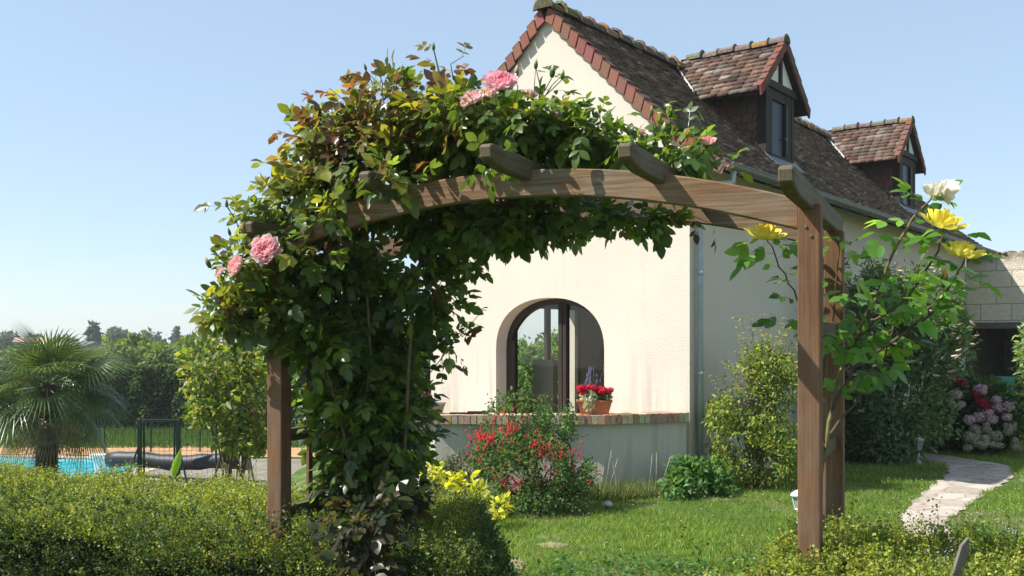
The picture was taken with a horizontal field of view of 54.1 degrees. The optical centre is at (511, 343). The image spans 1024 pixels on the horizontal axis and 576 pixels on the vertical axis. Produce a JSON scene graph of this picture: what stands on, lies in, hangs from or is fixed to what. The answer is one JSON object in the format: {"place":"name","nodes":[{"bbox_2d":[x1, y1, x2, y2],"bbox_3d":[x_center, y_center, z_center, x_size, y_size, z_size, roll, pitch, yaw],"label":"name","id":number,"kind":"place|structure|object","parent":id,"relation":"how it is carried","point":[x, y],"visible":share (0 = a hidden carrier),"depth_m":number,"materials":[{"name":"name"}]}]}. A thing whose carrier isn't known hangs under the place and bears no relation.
{"place":"outdoors","nodes":[
{"label":"outdoors","id":0,"kind":"place"},
{"bbox_2d":[0,458,136,477],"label":"pool water","id":1,"kind":"structure","parent":0,"point":[90,468],"depth_m":22.20,"materials":[{"name":"blue liquid"}]},
{"bbox_2d":[89,454,105,473],"bbox_3d":[-8.364,2.439,20.300,0.320,0.422,0.200,0,0,0],"label":"pool skimmer","id":2,"kind":"object","parent":1,"relation":"on","point":[98,463],"visible":0.48,"depth_m":20.23,"materials":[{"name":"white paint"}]},
{"bbox_2d":[120,459,305,491],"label":"paving","id":3,"kind":"structure","parent":0,"point":[260,468],"depth_m":20.58,"materials":[{"name":"beige stone"}]},
{"bbox_2d":[127,419,186,481],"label":"garden gate","id":4,"kind":"structure","parent":3,"relation":"on","point":[138,452],"depth_m":19.17,"materials":[{"name":"green metal"}]},
{"bbox_2d":[103,451,254,483],"bbox_3d":[-6.540,2.386,19.600,3.332,0.587,0.517,0,0,15],"label":"pool cover roll","id":5,"kind":"object","parent":3,"relation":"on","point":[165,461],"visible":0.56,"depth_m":19.51,"materials":[{"name":"grey plastic"}]},
{"bbox_2d":[0,0,1023,345],"label":"sky","id":6,"kind":"structure","parent":0,"point":[119,119],"materials":[{"name":"blue"}]},
{"bbox_2d":[4,345,1023,575],"bbox_3d":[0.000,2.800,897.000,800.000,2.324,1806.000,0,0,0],"label":"ground","id":7,"kind":"structure","parent":0,"point":[299,476],"depth_m":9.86,"materials":[{"name":"green plant"}]},
{"bbox_2d":[0,329,20,349],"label":"distant tree","id":8,"kind":"object","parent":7,"relation":"on","point":[7,335],"visible":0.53,"depth_m":168.48,"materials":[{"name":"green plant"}]},
{"bbox_2d":[0,345,21,367],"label":"leafy bush","id":9,"kind":"object","parent":7,"relation":"on","point":[1,356],"visible":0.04,"depth_m":58.99,"materials":[{"name":"green plant"}]},
{"bbox_2d":[12,337,49,348],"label":"distant house","id":10,"kind":"structure","parent":7,"relation":"on","point":[16,338],"depth_m":128.53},
{"bbox_2d":[53,333,78,348],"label":"distant tree","id":11,"kind":"object","parent":7,"relation":"on","point":[66,336],"visible":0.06,"depth_m":199.59,"materials":[{"name":"green plant"}]},
{"bbox_2d":[0,320,140,479],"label":"fan palm","id":12,"kind":"object","parent":7,"relation":"on","point":[32,361],"visible":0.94,"depth_m":12.83,"materials":[{"name":"green plant"}]},
{"bbox_2d":[0,454,157,489],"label":"pool edge","id":13,"kind":"object","parent":7,"relation":"on","point":[68,457],"depth_m":23.37,"materials":[{"name":"beige stone"}]},
{"bbox_2d":[70,341,103,350],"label":"distant house","id":14,"kind":"structure","parent":7,"relation":"on","point":[96,344],"depth_m":139.42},
{"bbox_2d":[82,320,104,344],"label":"distant conifer","id":15,"kind":"object","parent":7,"relation":"on","point":[92,332],"visible":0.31,"depth_m":149.49,"materials":[{"name":"green plant"}]},
{"bbox_2d":[101,326,133,352],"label":"distant tree","id":16,"kind":"object","parent":7,"relation":"on","point":[112,332],"visible":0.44,"depth_m":159.06,"materials":[{"name":"green plant"}]},
{"bbox_2d":[97,334,154,366],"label":"leafy bush","id":17,"kind":"object","parent":7,"relation":"on","point":[123,347],"visible":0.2,"depth_m":46.14,"materials":[{"name":"green plant"}]},
{"bbox_2d":[121,331,151,356],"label":"young tree","id":18,"kind":"object","parent":7,"relation":"on","point":[137,338],"visible":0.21,"depth_m":59.66,"materials":[{"name":"green plant"}]},
{"bbox_2d":[126,339,178,365],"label":"leafy bush","id":19,"kind":"object","parent":7,"relation":"on","point":[159,351],"visible":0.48,"depth_m":49.46,"materials":[{"name":"green plant"}]},
{"bbox_2d":[0,424,304,447],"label":"rough grass","id":20,"kind":"structure","parent":7,"relation":"on","point":[160,436],"depth_m":27.15,"materials":[{"name":"green plant"}]},
{"bbox_2d":[140,327,166,342],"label":"distant tree","id":21,"kind":"object","parent":7,"relation":"on","point":[148,335],"visible":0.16,"depth_m":169.51,"materials":[{"name":"green plant"}]},
{"bbox_2d":[0,445,315,456],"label":"earth strip","id":22,"kind":"object","parent":7,"relation":"on","point":[295,451],"depth_m":24.81,"materials":[{"name":"beige soil"}]},
{"bbox_2d":[66,420,250,481],"bbox_3d":[-7.070,2.049,22.677,9.208,1.202,3.932,0,0,44],"label":"wire fence","id":23,"kind":"object","parent":7,"relation":"on","point":[151,436],"visible":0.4,"depth_m":24.48,"materials":[{"name":"green metal"}]},
{"bbox_2d":[167,326,182,344],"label":"distant conifer","id":24,"kind":"object","parent":7,"relation":"on","point":[175,335],"visible":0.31,"depth_m":179.63,"materials":[{"name":"green plant"}]},
{"bbox_2d":[171,449,181,495],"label":"broad leaf plant","id":25,"kind":"object","parent":7,"relation":"on","point":[176,464],"visible":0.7,"depth_m":12.50,"materials":[{"name":"green plant"}]},
{"bbox_2d":[173,330,221,367],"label":"leafy bush","id":26,"kind":"object","parent":7,"relation":"on","point":[188,343],"visible":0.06,"depth_m":43.51,"materials":[{"name":"green plant"}]},
{"bbox_2d":[191,334,225,348],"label":"distant tree","id":27,"kind":"object","parent":7,"relation":"on","point":[219,341],"visible":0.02,"depth_m":189.75,"materials":[{"name":"green plant"}]},
{"bbox_2d":[0,357,430,429],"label":"tall hedge","id":28,"kind":"object","parent":7,"relation":"on","point":[152,392],"visible":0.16,"depth_m":30.51,"materials":[{"name":"green plant"}]},
{"bbox_2d":[169,327,266,489],"bbox_3d":[-2.902,0.858,10.481,1.212,2.289,1.198,0,0,0],"label":"yellow green bush","id":29,"kind":"object","parent":7,"relation":"on","point":[218,390],"visible":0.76,"depth_m":10.24,"materials":[{"name":"green plant"}]},
{"bbox_2d":[0,451,525,575],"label":"clipped hedge","id":30,"kind":"object","parent":7,"relation":"on","point":[55,524],"visible":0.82,"depth_m":5.18,"materials":[{"name":"green plant"}]},
{"bbox_2d":[429,449,497,496],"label":"grey green shrub","id":31,"kind":"object","parent":7,"relation":"on","point":[451,466],"visible":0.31,"depth_m":10.35,"materials":[{"name":"green plant"}]},
{"bbox_2d":[419,461,513,522],"bbox_3d":[-0.411,1.376,9.430,0.430,0.560,1.372,0,0,-36],"label":"golden shrub","id":32,"kind":"object","parent":7,"relation":"on","point":[451,483],"visible":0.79,"depth_m":9.40,"materials":[{"name":"yellow plant"}]},
{"bbox_2d":[183,41,752,575],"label":"climbing rose","id":33,"kind":"object","parent":7,"relation":"on","point":[365,403],"visible":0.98,"depth_m":4.72,"materials":[{"name":"green plant"}]},
{"bbox_2d":[509,556,528,568],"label":"bare soil","id":34,"kind":"structure","parent":7,"relation":"on","point":[519,562],"depth_m":7.51,"materials":[{"name":"beige soil"}]},
{"bbox_2d":[459,386,602,518],"bbox_3d":[0.178,1.091,9.973,1.451,1.328,1.259,0,0,21],"label":"fuchsia bush","id":35,"kind":"object","parent":7,"relation":"on","point":[538,493],"visible":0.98,"depth_m":9.85,"materials":[{"name":"green plant"}]},
{"bbox_2d":[518,327,557,412],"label":"garden bush","id":36,"kind":"object","parent":7,"relation":"on","point":[525,371],"visible":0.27,"depth_m":20.67,"materials":[{"name":"green plant"}]},
{"bbox_2d":[243,142,844,574],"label":"rose arch","id":37,"kind":"structure","parent":7,"relation":"on","point":[803,212],"depth_m":4.22,"materials":[{"name":"wood"}]},
{"bbox_2d":[724,177,1004,472],"bbox_3d":[1.436,-0.013,4.270,1.140,1.373,0.662,0,0,0],"label":"yellow rose","id":38,"kind":"object","parent":37,"relation":"attached to","point":[874,346],"visible":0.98,"depth_m":4.13,"materials":[{"name":"green plant"}]},
{"bbox_2d":[411,411,688,493],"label":"terrace wall","id":39,"kind":"structure","parent":7,"relation":"on","point":[634,442],"depth_m":11.11,"materials":[{"name":"beige paint"}]},
{"bbox_2d":[428,402,445,413],"bbox_3d":[-0.893,0.720,11.300,0.273,0.120,0.178,0,0,6],"label":"stone planter","id":40,"kind":"object","parent":39,"relation":"on","point":[441,405],"visible":0.4,"depth_m":11.22,"materials":[{"name":"stone"}]},
{"bbox_2d":[449,411,494,413],"bbox_3d":[-0.437,0.764,11.200,0.520,0.028,0.100,0,0,0],"label":"flat slate","id":41,"kind":"object","parent":39,"relation":"on","point":[474,412],"visible":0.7,"depth_m":11.15,"materials":[{"name":"grey stone"}]},
{"bbox_2d":[576,400,612,413],"bbox_3d":[0.919,0.703,11.190,0.399,0.155,0.178,0,0,3],"label":"window box","id":42,"kind":"object","parent":39,"relation":"on","point":[602,406],"visible":0.88,"depth_m":11.11,"materials":[{"name":"ceramic"}]},
{"bbox_2d":[579,389,598,412],"bbox_3d":[0.857,0.638,11.136,0.231,0.283,0.234,0,0,0],"label":"dusty miller","id":43,"kind":"object","parent":42,"relation":"in","point":[588,398],"visible":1,"depth_m":11.09,"materials":[{"name":"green plant"}]},
{"bbox_2d":[584,366,604,398],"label":"lavender","id":44,"kind":"object","parent":42,"relation":"in","point":[589,379],"visible":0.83,"depth_m":11.23,"materials":[{"name":"purple plant"}]},
{"bbox_2d":[576,384,613,399],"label":"red geranium","id":45,"kind":"object","parent":42,"relation":"in","point":[601,392],"visible":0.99,"depth_m":11.13,"materials":[{"name":"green plant"}]},
{"bbox_2d":[536,542,566,547],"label":"bare soil","id":46,"kind":"structure","parent":7,"relation":"on","point":[549,543],"depth_m":8.20,"materials":[{"name":"beige soil"}]},
{"bbox_2d":[603,501,612,506],"bbox_3d":[0.969,1.610,10.100,0.097,0.060,0.098,0,0,0],"label":"white stone","id":47,"kind":"object","parent":7,"relation":"on","point":[607,504],"visible":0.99,"depth_m":10.07,"materials":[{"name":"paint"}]},
{"bbox_2d":[510,550,767,575],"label":"ground cover","id":48,"kind":"object","parent":7,"relation":"on","point":[608,570],"visible":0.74,"depth_m":7.17,"materials":[{"name":"green plant"}]},
{"bbox_2d":[581,450,712,500],"bbox_3d":[1.429,1.397,10.825,1.630,0.517,0.714,0,0,-8],"label":"grass tuft","id":49,"kind":"object","parent":7,"relation":"on","point":[624,491],"visible":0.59,"depth_m":10.69,"materials":[{"name":"green plant"}]},
{"bbox_2d":[656,453,740,500],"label":"leafy weed clump","id":50,"kind":"object","parent":7,"relation":"on","point":[701,472],"visible":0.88,"depth_m":10.75,"materials":[{"name":"green plant"}]},
{"bbox_2d":[431,0,996,474],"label":"stucco house","id":51,"kind":"structure","parent":7,"relation":"on","point":[649,330],"depth_m":13.20,"materials":[{"name":"paint"}]},
{"bbox_2d":[506,298,593,413],"bbox_3d":[0.612,0.420,13.006,1.683,2.020,0.095,0,0,37],"label":"window","id":52,"kind":"structure","parent":51,"relation":"in","point":[563,304],"depth_m":12.96,"materials":[{"name":"brown wood"}]},
{"bbox_2d":[700,313,797,489],"bbox_3d":[2.786,0.677,11.425,1.239,2.058,1.145,0,0,0],"label":"yellow flowering shrub","id":53,"kind":"object","parent":7,"relation":"on","point":[761,434],"visible":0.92,"depth_m":11.36,"materials":[{"name":"green plant"}]},
{"bbox_2d":[790,490,797,520],"bbox_3d":[2.580,1.490,9.000,0.170,0.420,0.170,0,0,0],"label":"garden lantern","id":54,"kind":"object","parent":7,"relation":"on","point":[794,495],"visible":0.28,"depth_m":8.98,"materials":[{"name":"white paint"}]},
{"bbox_2d":[574,469,1019,564],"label":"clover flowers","id":55,"kind":"object","parent":7,"relation":"on","point":[903,506],"visible":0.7,"depth_m":9.82,"materials":[{"name":"white plant"}]},
{"bbox_2d":[616,493,1023,575],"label":"clipped hedge","id":56,"kind":"object","parent":7,"relation":"on","point":[849,548],"visible":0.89,"depth_m":3.88,"materials":[{"name":"green plant"}]},
{"bbox_2d":[845,366,952,465],"bbox_3d":[5.601,1.191,15.113,3.819,1.778,1.294,0,0,-45],"label":"dark green shrub","id":57,"kind":"object","parent":7,"relation":"on","point":[859,419],"visible":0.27,"depth_m":13.72,"materials":[{"name":"green plant"}]},
{"bbox_2d":[823,246,982,464],"bbox_3d":[5.188,0.208,14.227,2.888,3.180,2.103,0,0,0],"label":"butterfly bush","id":58,"kind":"object","parent":7,"relation":"on","point":[926,367],"visible":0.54,"depth_m":13.85,"materials":[{"name":"green plant"}]},
{"bbox_2d":[913,435,924,463],"bbox_3d":[5.555,1.440,13.700,0.170,0.420,0.170,0,0,0],"label":"garden lantern","id":59,"kind":"object","parent":7,"relation":"on","point":[920,441],"visible":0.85,"depth_m":13.67,"materials":[{"name":"white paint"}]},
{"bbox_2d":[950,537,969,575],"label":"wooden stake","id":60,"kind":"object","parent":7,"relation":"on","point":[963,551],"visible":1,"depth_m":3.49,"materials":[{"name":"grey wood"}]},
{"bbox_2d":[905,361,1023,452],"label":"hydrangea bush","id":61,"kind":"object","parent":7,"relation":"on","point":[988,421],"visible":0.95,"depth_m":14.97,"materials":[{"name":"pink plant"}]},
{"bbox_2d":[966,251,1023,409],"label":"stone outbuilding","id":62,"kind":"structure","parent":7,"relation":"on","point":[997,320],"depth_m":21.92,"materials":[{"name":"stone"}]},
{"bbox_2d":[989,376,1015,397],"bbox_3d":[9.501,1.141,19.500,0.424,1.022,0.339,0,0,-17],"label":"teal tub","id":63,"kind":"object","parent":7,"relation":"on","point":[1010,379],"visible":0.14,"depth_m":19.38,"materials":[{"name":"plastic"}]},
{"bbox_2d":[1006,317,1023,430],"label":"bright leaved shrub","id":64,"kind":"object","parent":7,"relation":"on","point":[1020,351],"visible":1,"depth_m":14.87,"materials":[{"name":"green plant"}]},
{"bbox_2d":[874,453,1014,564],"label":"path","id":65,"kind":"structure","parent":0,"point":[961,488],"depth_m":11.38,"materials":[{"name":"beige stone"}]}
]}

